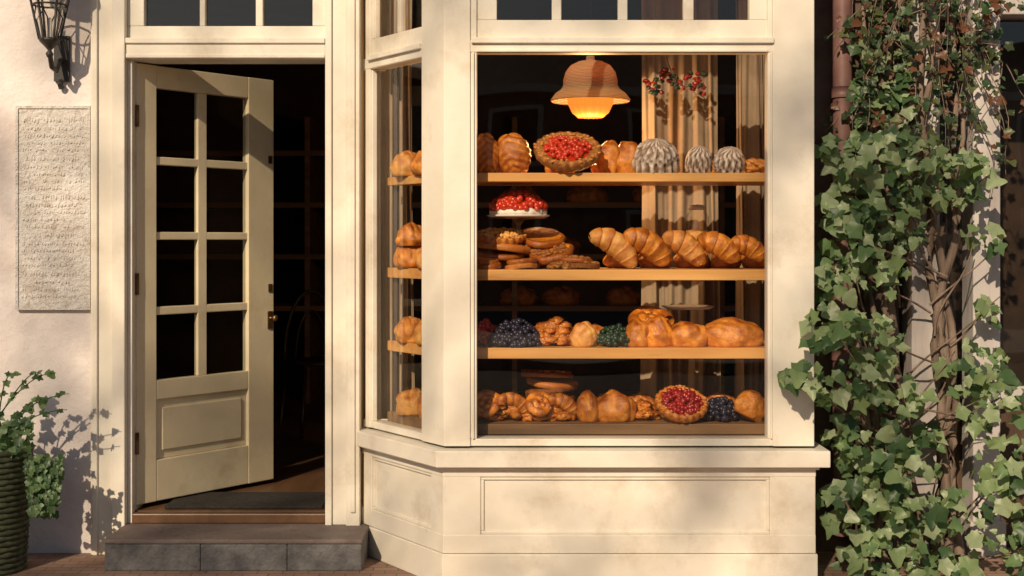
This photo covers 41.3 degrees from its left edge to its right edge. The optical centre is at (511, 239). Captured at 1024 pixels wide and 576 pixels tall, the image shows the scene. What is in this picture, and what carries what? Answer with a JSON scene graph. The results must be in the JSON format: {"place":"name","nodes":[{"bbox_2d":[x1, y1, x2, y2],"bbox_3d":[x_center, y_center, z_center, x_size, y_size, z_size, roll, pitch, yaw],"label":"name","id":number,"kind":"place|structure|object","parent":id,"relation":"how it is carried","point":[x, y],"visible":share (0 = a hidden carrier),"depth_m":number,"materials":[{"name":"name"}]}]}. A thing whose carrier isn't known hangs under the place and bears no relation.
{"place":"outdoors","nodes":[
{"label":"outdoors","id":0,"kind":"place"},
{"bbox_2d":[6,547,1023,575],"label":"pavement","id":1,"kind":"structure","parent":0,"point":[63,564],"depth_m":5.97,"materials":[{"name":"brick"}]},
{"bbox_2d":[0,369,68,575],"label":"potted plant","id":2,"kind":"object","parent":1,"relation":"on","point":[21,489],"visible":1,"depth_m":5.88,"materials":[{"name":"green plant"}]},
{"bbox_2d":[104,512,368,570],"bbox_3d":[-1.222,1.357,6.141,1.133,0.186,0.379,0,0,0],"label":"door step","id":3,"kind":"object","parent":1,"relation":"on","point":[227,541],"depth_m":5.96,"materials":[{"name":"stone"}]},
{"bbox_2d":[135,0,735,511],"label":"interior shell","id":4,"kind":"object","parent":1,"relation":"on","point":[523,90],"visible":0.09,"depth_m":11.30},
{"bbox_2d":[164,492,324,508],"bbox_3d":[-1.258,1.251,6.540,0.738,0.014,0.360,0,0,0],"label":"door mat","id":5,"kind":"object","parent":4,"relation":"on","point":[258,500],"depth_m":6.50,"materials":[{"name":"fabric"}]},
{"bbox_2d":[278,289,324,438],"bbox_3d":[-1.250,0.794,8.900,0.448,0.935,0.448,0,0,-29],"label":"cafe chair","id":6,"kind":"object","parent":4,"relation":"in","point":[305,362],"visible":0.66,"depth_m":8.96,"materials":[{"name":"brown wood"}]},
{"bbox_2d":[156,117,735,402],"bbox_3d":[0.000,0.155,10.805,6.400,2.210,0.630,0,0,0],"label":"back cabinet","id":7,"kind":"object","parent":4,"relation":"on","point":[312,155],"visible":0.19,"depth_m":10.50,"materials":[{"name":"brown wood"}]},
{"bbox_2d":[499,286,537,304],"bbox_3d":[0.053,0.434,10.696,0.309,0.152,0.216,0,0,0],"label":"bread loaf","id":8,"kind":"object","parent":7,"relation":"on","point":[527,296],"visible":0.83,"depth_m":10.63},
{"bbox_2d":[504,186,536,194],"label":"bread loaf","id":9,"kind":"object","parent":7,"relation":"on","point":[531,190],"visible":0.27,"depth_m":10.65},
{"bbox_2d":[542,286,580,304],"bbox_3d":[0.385,0.435,10.697,0.306,0.150,0.203,0,0,0],"label":"bread loaf","id":10,"kind":"object","parent":7,"relation":"on","point":[562,295],"visible":1,"depth_m":10.63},
{"bbox_2d":[564,236,580,253],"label":"bread loaf","id":11,"kind":"object","parent":7,"relation":"on","point":[575,243],"visible":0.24,"depth_m":10.65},
{"bbox_2d":[566,186,588,201],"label":"bread loaf","id":12,"kind":"object","parent":7,"relation":"on","point":[577,194],"visible":0.48,"depth_m":10.62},
{"bbox_2d":[584,186,608,201],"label":"bread loaf","id":13,"kind":"object","parent":7,"relation":"on","point":[597,194],"visible":0.49,"depth_m":10.62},
{"bbox_2d":[606,285,640,304],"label":"bread loaf","id":14,"kind":"object","parent":7,"relation":"on","point":[623,295],"visible":1,"depth_m":10.63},
{"bbox_2d":[631,186,641,201],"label":"bread loaf","id":15,"kind":"object","parent":7,"relation":"on","point":[636,194],"visible":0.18,"depth_m":10.64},
{"bbox_2d":[551,0,630,118],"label":"pendant lamp","id":16,"kind":"object","parent":4,"relation":"hanging from","point":[590,89],"visible":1,"depth_m":6.33,"materials":[{"name":"wood"},{"name":"amber glass"}]},
{"bbox_2d":[640,0,720,410],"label":"curtain","id":17,"kind":"object","parent":4,"relation":"hanging from","point":[684,122],"visible":0.46,"depth_m":6.60,"materials":[{"name":"fabric"}]},
{"bbox_2d":[734,0,763,398],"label":"curtain","id":18,"kind":"object","parent":4,"relation":"hanging from","point":[749,306],"visible":0.56,"depth_m":6.40,"materials":[{"name":"fabric"}]},
{"bbox_2d":[0,0,898,552],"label":"wall","id":19,"kind":"structure","parent":1,"relation":"on","point":[58,342],"depth_m":6.30,"materials":[{"name":"paint"}]},
{"bbox_2d":[29,0,69,89],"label":"wall lantern","id":20,"kind":"object","parent":19,"relation":"attached to","point":[59,66],"depth_m":6.14,"materials":[{"name":"metal"}]},
{"bbox_2d":[15,106,90,309],"bbox_3d":[-2.118,-0.148,6.285,0.345,0.941,0.028,0,0,0],"label":"wall plaque","id":21,"kind":"object","parent":19,"relation":"attached to","point":[52,207],"depth_m":6.28,"materials":[{"name":"stone"}]},
{"bbox_2d":[91,0,363,554],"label":"door surround","id":22,"kind":"object","parent":19,"relation":"attached to","point":[125,38],"visible":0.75,"depth_m":6.26,"materials":[{"name":"wood"}]},
{"bbox_2d":[136,63,273,504],"bbox_3d":[-1.511,0.205,6.708,0.045,2.065,0.870,0,0,37],"label":"door","id":23,"kind":"structure","parent":22,"relation":"attached to","point":[200,430],"depth_m":6.68,"materials":[{"name":"wood"}]},
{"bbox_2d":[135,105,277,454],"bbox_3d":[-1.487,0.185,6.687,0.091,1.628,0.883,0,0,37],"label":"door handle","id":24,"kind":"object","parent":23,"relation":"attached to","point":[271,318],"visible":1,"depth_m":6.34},
{"bbox_2d":[377,0,414,418],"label":"curtain","id":25,"kind":"object","parent":19,"relation":"hanging from","point":[388,17],"visible":0.6,"depth_m":6.40,"materials":[{"name":"fabric"}]},
{"bbox_2d":[831,0,852,536],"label":"downpipe","id":26,"kind":"object","parent":19,"relation":"attached to","point":[842,67],"visible":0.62,"depth_m":6.19,"materials":[{"name":"metal"}]},
{"bbox_2d":[356,0,829,575],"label":"bay window frame","id":27,"kind":"object","parent":1,"relation":"on","point":[448,490],"visible":0.98,"depth_m":5.70,"materials":[{"name":"wood"}]},
{"bbox_2d":[388,411,764,435],"bbox_3d":[0.312,0.826,6.050,1.771,0.075,0.440,0,0,0],"label":"display shelf","id":28,"kind":"object","parent":27,"relation":"attached to","point":[510,426],"visible":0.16,"depth_m":5.83,"materials":[{"name":"brown wood"}]},
{"bbox_2d":[396,388,421,415],"bbox_3d":[-0.451,0.730,6.172,0.159,0.118,0.179,0,0,19],"label":"bread loaf","id":29,"kind":"object","parent":28,"relation":"on","point":[406,401],"visible":0.7,"depth_m":6.11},
{"bbox_2d":[417,395,421,418],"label":"bread loaf","id":30,"kind":"object","parent":28,"relation":"on","point":[419,405],"visible":0.15,"depth_m":6.00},
{"bbox_2d":[477,409,503,420],"bbox_3d":[-0.115,0.741,5.959,0.180,0.095,0.166,0,0,0],"label":"glazed pastry pile","id":31,"kind":"object","parent":28,"relation":"on","point":[497,416],"visible":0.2,"depth_m":5.90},
{"bbox_2d":[477,390,505,417],"bbox_3d":[-0.101,0.710,5.893,0.152,0.139,0.054,5,-38,4],"label":"glazed swirl","id":32,"kind":"object","parent":28,"relation":"on","point":[489,403],"visible":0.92,"depth_m":5.87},
{"bbox_2d":[499,405,522,418],"bbox_3d":[0.010,0.733,5.967,0.188,0.102,0.151,0,0,17],"label":"glazed pastry pile","id":33,"kind":"object","parent":28,"relation":"on","point":[513,412],"visible":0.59,"depth_m":5.91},
{"bbox_2d":[499,392,529,413],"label":"crescent roll","id":34,"kind":"object","parent":28,"relation":"on","point":[517,401],"visible":0.88,"depth_m":5.89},
{"bbox_2d":[521,413,555,420],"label":"glazed pastry pile","id":35,"kind":"object","parent":28,"relation":"on","point":[528,417],"visible":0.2,"depth_m":5.91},
{"bbox_2d":[525,390,555,416],"bbox_3d":[0.125,0.711,5.895,0.145,0.132,0.054,7,-40,-11],"label":"glazed swirl","id":36,"kind":"object","parent":35,"relation":"on","point":[538,403],"visible":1,"depth_m":5.87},
{"bbox_2d":[546,407,576,420],"bbox_3d":[0.218,0.733,5.970,0.164,0.111,0.181,0,0,0],"label":"glazed pastry pile","id":37,"kind":"object","parent":28,"relation":"on","point":[558,413],"visible":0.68,"depth_m":5.91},
{"bbox_2d":[547,393,576,414],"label":"crescent roll","id":38,"kind":"object","parent":37,"relation":"on","point":[564,402],"visible":1,"depth_m":5.89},
{"bbox_2d":[576,390,598,422],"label":"bread roll","id":39,"kind":"object","parent":28,"relation":"on","point":[587,403],"visible":0.99,"depth_m":5.88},
{"bbox_2d":[597,389,636,421],"bbox_3d":[0.449,0.721,5.932,0.185,0.136,0.148,0,0,18],"label":"bread roll","id":40,"kind":"object","parent":28,"relation":"on","point":[615,406],"visible":0.94,"depth_m":5.88,"materials":[{"name":"food"}]},
{"bbox_2d":[635,398,660,419],"bbox_3d":[0.574,0.745,5.971,0.165,0.088,0.161,0,0,0],"label":"glazed pastry pile","id":41,"kind":"object","parent":28,"relation":"on","point":[645,409],"visible":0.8,"depth_m":5.94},
{"bbox_2d":[628,392,655,406],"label":"bread loaf","id":42,"kind":"object","parent":41,"relation":"on","point":[638,396],"visible":0.3,"depth_m":6.15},
{"bbox_2d":[654,385,708,423],"bbox_3d":[0.734,0.709,5.892,0.236,0.069,0.237,0,32,-9],"label":"cherry tart","id":43,"kind":"object","parent":28,"relation":"on","point":[683,404],"visible":1,"depth_m":5.86,"materials":[{"name":"food"}]},
{"bbox_2d":[699,396,741,421],"bbox_3d":[0.910,0.736,5.952,0.183,0.112,0.175,0,0,21],"label":"blueberry pile","id":44,"kind":"object","parent":28,"relation":"on","point":[721,408],"visible":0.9,"depth_m":5.90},
{"bbox_2d":[707,392,734,401],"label":"bread loaf","id":45,"kind":"object","parent":28,"relation":"on","point":[717,394],"visible":0.29,"depth_m":6.15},
{"bbox_2d":[733,390,764,421],"bbox_3d":[1.039,0.714,5.909,0.159,0.122,0.123,30,-8,-15],"label":"bread roll","id":46,"kind":"object","parent":28,"relation":"on","point":[749,405],"visible":0.96,"depth_m":5.86,"materials":[{"name":"food"}]},
{"bbox_2d":[388,173,764,185],"bbox_3d":[0.312,-0.269,6.050,1.771,0.038,0.440,0,0,0],"label":"display shelf","id":47,"kind":"object","parent":27,"relation":"attached to","point":[620,179],"visible":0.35,"depth_m":5.83,"materials":[{"name":"brown wood"}]},
{"bbox_2d":[390,150,415,176],"bbox_3d":[-0.474,-0.347,6.168,0.154,0.119,0.169,0,0,-22],"label":"bread loaf","id":48,"kind":"object","parent":47,"relation":"on","point":[400,164],"visible":0.69,"depth_m":6.11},
{"bbox_2d":[410,150,421,174],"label":"bread loaf","id":49,"kind":"object","parent":47,"relation":"on","point":[416,166],"visible":0.21,"depth_m":5.98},
{"bbox_2d":[477,133,498,172],"bbox_3d":[-0.111,-0.373,5.930,0.123,0.189,0.109,-7,1,-11],"label":"brioche loaf","id":50,"kind":"object","parent":47,"relation":"on","point":[487,153],"visible":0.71,"depth_m":5.89,"materials":[{"name":"food"}]},
{"bbox_2d":[495,168,527,172],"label":"bread loaf","id":51,"kind":"object","parent":47,"relation":"on","point":[499,171],"visible":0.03,"depth_m":6.13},
{"bbox_2d":[497,132,531,172],"bbox_3d":[0.002,-0.374,5.950,0.168,0.189,0.132,-12,-2,11],"label":"brioche loaf","id":52,"kind":"object","parent":47,"relation":"on","point":[515,156],"visible":0.81,"depth_m":5.90,"materials":[{"name":"food"}]},
{"bbox_2d":[545,166,574,172],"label":"bread loaf","id":53,"kind":"object","parent":47,"relation":"on","point":[547,170],"visible":0.13,"depth_m":6.12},
{"bbox_2d":[533,131,602,171],"bbox_3d":[0.241,-0.387,5.899,0.301,0.074,0.304,0,33,0],"label":"strawberry tart","id":54,"kind":"object","parent":47,"relation":"on","point":[566,151],"visible":1,"depth_m":5.86,"materials":[{"name":"food"}]},
{"bbox_2d":[596,140,619,172],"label":"bread roll","id":55,"kind":"object","parent":47,"relation":"on","point":[607,160],"visible":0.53,"depth_m":6.00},
{"bbox_2d":[617,141,637,172],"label":"bread roll","id":56,"kind":"object","parent":47,"relation":"on","point":[627,149],"visible":0.43,"depth_m":6.00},
{"bbox_2d":[632,138,679,173],"bbox_3d":[0.625,-0.372,5.901,0.206,0.147,0.205,0,24,0],"label":"sugared bundt cake","id":57,"kind":"object","parent":47,"relation":"on","point":[655,155],"visible":1,"depth_m":5.84,"materials":[{"name":"food"}]},
{"bbox_2d":[685,146,712,172],"bbox_3d":[0.816,-0.355,5.926,0.124,0.120,0.122,0,23,0],"label":"sugared bundt cake","id":58,"kind":"object","parent":47,"relation":"on","point":[698,159],"visible":0.97,"depth_m":5.89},
{"bbox_2d":[713,146,745,172],"bbox_3d":[0.943,-0.352,5.884,0.143,0.109,0.140,0,29,0],"label":"sugared bundt cake","id":59,"kind":"object","parent":47,"relation":"on","point":[728,159],"visible":1,"depth_m":5.84,"materials":[{"name":"food"}]},
{"bbox_2d":[744,158,764,172],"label":"biscuit pile","id":60,"kind":"object","parent":47,"relation":"on","point":[754,165],"visible":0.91,"depth_m":5.90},
{"bbox_2d":[388,340,764,358],"bbox_3d":[0.312,0.486,6.050,1.771,0.046,0.440,0,0,0],"label":"display shelf","id":61,"kind":"object","parent":27,"relation":"attached to","point":[564,351],"visible":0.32,"depth_m":5.83,"materials":[{"name":"brown wood"}]},
{"bbox_2d":[394,316,420,342],"bbox_3d":[-0.457,0.404,6.168,0.155,0.117,0.174,0,0,3],"label":"bread loaf","id":62,"kind":"object","parent":61,"relation":"on","point":[404,330],"visible":0.7,"depth_m":6.10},
{"bbox_2d":[414,320,421,344],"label":"bread loaf","id":63,"kind":"object","parent":61,"relation":"on","point":[418,335],"visible":0.2,"depth_m":5.99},
{"bbox_2d":[477,318,494,345],"bbox_3d":[-0.122,0.405,5.991,0.133,0.121,0.146,0,0,0],"label":"raspberry pile","id":64,"kind":"object","parent":61,"relation":"on","point":[485,328],"visible":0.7,"depth_m":5.95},
{"bbox_2d":[489,318,542,347],"bbox_3d":[0.015,0.403,5.928,0.240,0.129,0.202,0,0,0],"label":"blueberry pile","id":65,"kind":"object","parent":61,"relation":"on","point":[514,333],"visible":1,"depth_m":5.87,"materials":[{"name":"food"}]},
{"bbox_2d":[533,316,572,346],"bbox_3d":[0.182,0.399,5.991,0.265,0.129,0.208,0,0,0],"label":"nut pastry pile","id":66,"kind":"object","parent":61,"relation":"on","point":[557,330],"visible":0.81,"depth_m":5.93,"materials":[{"name":"food"}]},
{"bbox_2d":[569,321,597,346],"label":"bread roll","id":67,"kind":"object","parent":61,"relation":"on","point":[584,334],"visible":1,"depth_m":5.89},
{"bbox_2d":[597,323,629,346],"bbox_3d":[0.449,0.415,5.932,0.174,0.106,0.174,0,0,43],"label":"grape bunch","id":68,"kind":"object","parent":61,"relation":"on","point":[613,334],"visible":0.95,"depth_m":5.88,"materials":[{"name":"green plant"}]},
{"bbox_2d":[626,318,648,346],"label":"bread roll","id":69,"kind":"object","parent":61,"relation":"on","point":[637,330],"visible":0.89,"depth_m":5.87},
{"bbox_2d":[628,305,673,324],"bbox_3d":[0.615,0.351,6.020,0.208,0.075,0.191,0,29,0],"label":"glazed swirl","id":70,"kind":"object","parent":69,"relation":"on","point":[644,313],"visible":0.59,"depth_m":6.01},
{"bbox_2d":[646,316,671,346],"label":"bread roll","id":71,"kind":"object","parent":61,"relation":"on","point":[660,332],"visible":0.96,"depth_m":5.88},
{"bbox_2d":[662,305,714,321],"bbox_3d":[0.800,0.381,6.180,0.240,0.164,0.240,0,0,0],"label":"cake plate","id":72,"kind":"object","parent":61,"relation":"on","point":[689,307],"visible":0.94,"depth_m":6.13,"materials":[{"name":"ceramic"}]},
{"bbox_2d":[671,321,707,346],"bbox_3d":[0.758,0.408,5.931,0.200,0.110,0.144,0,0,17],"label":"bread roll","id":73,"kind":"object","parent":61,"relation":"on","point":[687,334],"visible":0.94,"depth_m":5.87,"materials":[{"name":"food"}]},
{"bbox_2d":[705,317,763,346],"bbox_3d":[0.957,0.399,5.929,0.284,0.129,0.163,0,0,-6],"label":"bread loaf","id":74,"kind":"object","parent":61,"relation":"on","point":[728,332],"visible":0.97,"depth_m":5.87,"materials":[{"name":"food"}]},
{"bbox_2d":[388,268,764,279],"bbox_3d":[0.312,0.150,6.050,1.771,0.046,0.440,0,0,0],"label":"display shelf","id":75,"kind":"object","parent":27,"relation":"attached to","point":[637,274],"visible":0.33,"depth_m":5.83,"materials":[{"name":"brown wood"}]},
{"bbox_2d":[393,246,421,267],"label":"bread loaf","id":76,"kind":"object","parent":75,"relation":"on","point":[403,256],"visible":0.52,"depth_m":6.10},
{"bbox_2d":[395,222,421,245],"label":"bread loaf","id":77,"kind":"object","parent":76,"relation":"on","point":[409,234],"visible":0.9,"depth_m":6.09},
{"bbox_2d":[414,247,421,268],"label":"bread loaf","id":78,"kind":"object","parent":75,"relation":"on","point":[418,256],"visible":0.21,"depth_m":5.98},
{"bbox_2d":[477,261,500,269],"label":"flat pastry","id":79,"kind":"object","parent":75,"relation":"on","point":[493,266],"visible":0.56,"depth_m":5.84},
{"bbox_2d":[477,256,498,264],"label":"flat pastry","id":80,"kind":"object","parent":79,"relation":"on","point":[481,260],"visible":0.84,"depth_m":5.87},
{"bbox_2d":[499,260,506,267],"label":"flat pastry","id":81,"kind":"object","parent":75,"relation":"on","point":[503,264],"visible":0.05,"depth_m":6.04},
{"bbox_2d":[477,249,524,260],"bbox_3d":[-0.052,0.064,6.051,0.218,0.026,0.218,-1,8,-18],"label":"flat pastry","id":82,"kind":"object","parent":81,"relation":"on","point":[504,256],"visible":0.75,"depth_m":5.97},
{"bbox_2d":[487,189,549,222],"bbox_3d":[0.028,-0.048,6.010,0.284,0.350,0.284,0,0,0],"label":"strawberry cake on stand","id":83,"kind":"object","parent":75,"relation":"on","point":[518,204],"visible":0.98,"depth_m":5.92,"materials":[{"name":"red food"}]},
{"bbox_2d":[505,262,536,269],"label":"flat pastry","id":84,"kind":"object","parent":75,"relation":"on","point":[531,265],"visible":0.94,"depth_m":5.85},
{"bbox_2d":[506,257,537,264],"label":"flat pastry","id":85,"kind":"object","parent":84,"relation":"on","point":[522,260],"visible":0.94,"depth_m":5.84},
{"bbox_2d":[524,256,548,268],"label":"flat pastry","id":86,"kind":"object","parent":75,"relation":"on","point":[541,266],"visible":0.09,"depth_m":6.04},
{"label":"flat pastry","id":87,"kind":"object","parent":86,"relation":"on","visible":0},
{"bbox_2d":[478,242,531,253],"bbox_3d":[-0.029,0.027,6.048,0.250,0.046,0.250,7,-1,3],"label":"flat pastry","id":88,"kind":"object","parent":87,"relation":"on","point":[521,248],"visible":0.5,"depth_m":5.95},
{"bbox_2d":[477,227,527,244],"bbox_3d":[-0.050,-0.020,6.033,0.240,0.059,0.239,0,13,0],"label":"almond tart","id":89,"kind":"object","parent":88,"relation":"on","point":[505,235],"visible":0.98,"depth_m":5.97,"materials":[{"name":"food"}]},
{"bbox_2d":[529,242,573,264],"bbox_3d":[0.175,0.050,5.991,0.204,0.046,0.199,-10,18,0],"label":"flat pastry","id":90,"kind":"object","parent":75,"relation":"on","point":[544,256],"visible":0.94,"depth_m":5.94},
{"bbox_2d":[522,227,565,247],"bbox_3d":[0.134,-0.012,6.074,0.216,0.030,0.222,3,20,0],"label":"flat pastry","id":91,"kind":"object","parent":90,"relation":"on","point":[540,237],"visible":0.92,"depth_m":6.04,"materials":[{"name":"food"}]},
{"bbox_2d":[546,260,579,269],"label":"pastry","id":92,"kind":"object","parent":75,"relation":"on","point":[564,265],"visible":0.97,"depth_m":5.85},
{"bbox_2d":[569,260,599,268],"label":"flat pastry","id":93,"kind":"object","parent":75,"relation":"on","point":[585,264],"visible":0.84,"depth_m":5.84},
{"bbox_2d":[559,255,592,262],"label":"flat pastry","id":94,"kind":"object","parent":93,"relation":"on","point":[575,258],"visible":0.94,"depth_m":5.85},
{"bbox_2d":[589,227,637,268],"bbox_3d":[0.455,0.024,5.952,0.252,0.113,0.125,36,-20,0],"label":"crescent roll","id":95,"kind":"object","parent":75,"relation":"on","point":[615,245],"visible":0.99,"depth_m":5.91,"materials":[{"name":"food"}]},
{"bbox_2d":[603,254,635,267],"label":"bread loaf","id":96,"kind":"object","parent":75,"relation":"on","point":[609,261],"visible":0.23,"depth_m":6.11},
{"bbox_2d":[623,227,670,266],"bbox_3d":[0.595,0.018,5.954,0.242,0.120,0.136,34,-25,-7],"label":"crescent roll","id":97,"kind":"object","parent":75,"relation":"on","point":[648,245],"visible":0.99,"depth_m":5.91,"materials":[{"name":"food"}]},
{"bbox_2d":[638,254,672,267],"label":"bread loaf","id":98,"kind":"object","parent":75,"relation":"on","point":[643,262],"visible":0.23,"depth_m":6.11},
{"bbox_2d":[661,230,705,266],"bbox_3d":[0.760,0.028,5.949,0.228,0.110,0.121,34,-20,0],"label":"crescent roll","id":99,"kind":"object","parent":75,"relation":"on","point":[686,246],"visible":1,"depth_m":5.91,"materials":[{"name":"food"}]},
{"bbox_2d":[673,250,708,267],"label":"bread loaf","id":100,"kind":"object","parent":75,"relation":"on","point":[679,261],"visible":0.32,"depth_m":6.11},
{"bbox_2d":[686,204,711,267],"bbox_3d":[0.846,-0.018,6.220,0.120,0.290,0.120,0,0,0],"label":"glass jar","id":101,"kind":"object","parent":75,"relation":"on","point":[694,233],"visible":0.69,"depth_m":6.18,"materials":[{"name":"glass"}]},
{"bbox_2d":[697,231,740,263],"bbox_3d":[0.909,0.027,5.947,0.214,0.105,0.121,29,-17,6],"label":"crescent roll","id":102,"kind":"object","parent":75,"relation":"on","point":[721,246],"visible":0.99,"depth_m":5.90,"materials":[{"name":"food"}]},
{"bbox_2d":[711,255,741,267],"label":"bread loaf","id":103,"kind":"object","parent":75,"relation":"on","point":[716,262],"visible":0.35,"depth_m":6.09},
{"bbox_2d":[731,235,764,261],"bbox_3d":[1.038,0.031,5.947,0.180,0.094,0.108,26,-21,-2],"label":"crescent roll","id":104,"kind":"object","parent":75,"relation":"on","point":[749,247],"visible":0.92,"depth_m":5.91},
{"bbox_2d":[741,247,764,267],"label":"bread loaf","id":105,"kind":"object","parent":75,"relation":"on","point":[748,262],"visible":0.23,"depth_m":6.10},
{"bbox_2d":[392,55,764,410],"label":"shelf uprights","id":106,"kind":"object","parent":27,"relation":"attached to","point":[395,221],"visible":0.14,"depth_m":6.27,"materials":[{"name":"brown wood"}]},
{"bbox_2d":[643,18,707,98],"bbox_3d":[0.774,-0.859,6.452,0.303,0.385,0.135,0,0,0],"label":"dried flower garland","id":107,"kind":"object","parent":27,"relation":"hanging from","point":[663,74],"visible":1,"depth_m":6.43,"materials":[{"name":"red plant"}]},
{"bbox_2d":[777,0,1023,575],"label":"climbing vine","id":108,"kind":"object","parent":1,"relation":"on","point":[894,505],"visible":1,"depth_m":5.91,"materials":[{"name":"green plant"}]},
{"bbox_2d":[900,0,1023,556],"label":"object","id":109,"kind":"object","parent":1,"relation":"on","point":[983,277],"visible":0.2,"depth_m":6.24,"materials":[{"name":"paint"}]},
{"bbox_2d":[590,163,596,172],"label":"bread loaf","id":110,"kind":"object","parent":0,"point":[593,168],"visible":0.08,"depth_m":6.14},
{"bbox_2d":[592,324,603,333],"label":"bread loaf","id":111,"kind":"object","parent":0,"point":[597,327],"visible":0.2,"depth_m":6.14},
{"bbox_2d":[364,0,1023,427],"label":"interior lining","id":112,"kind":"object","parent":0,"point":[1012,270],"depth_m":7.20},
{"label":"flat pastry","id":113,"kind":"object","parent":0,"visible":0},
{"bbox_2d":[525,392,574,399],"bbox_3d":[0.172,0.705,6.142,0.221,0.032,0.220,2,4,-14],"label":"flat pastry","id":114,"kind":"object","parent":113,"relation":"on","point":[571,395],"visible":0.16,"depth_m":6.13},
{"bbox_2d":[524,384,577,395],"bbox_3d":[0.174,0.672,6.140,0.245,0.030,0.241,-8,-2,30],"label":"flat pastry","id":115,"kind":"object","parent":114,"relation":"on","point":[528,391],"visible":0.55,"depth_m":6.04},
{"bbox_2d":[526,377,577,389],"bbox_3d":[0.179,0.639,6.136,0.230,0.032,0.245,9,5,30],"label":"flat pastry","id":116,"kind":"object","parent":115,"relation":"on","point":[548,383],"visible":0.81,"depth_m":6.06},
{"bbox_2d":[520,369,573,377],"bbox_3d":[0.160,0.603,6.143,0.241,0.036,0.247,1,-6,8],"label":"flat pastry","id":117,"kind":"object","parent":116,"relation":"on","point":[546,373],"visible":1,"depth_m":6.04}
]}

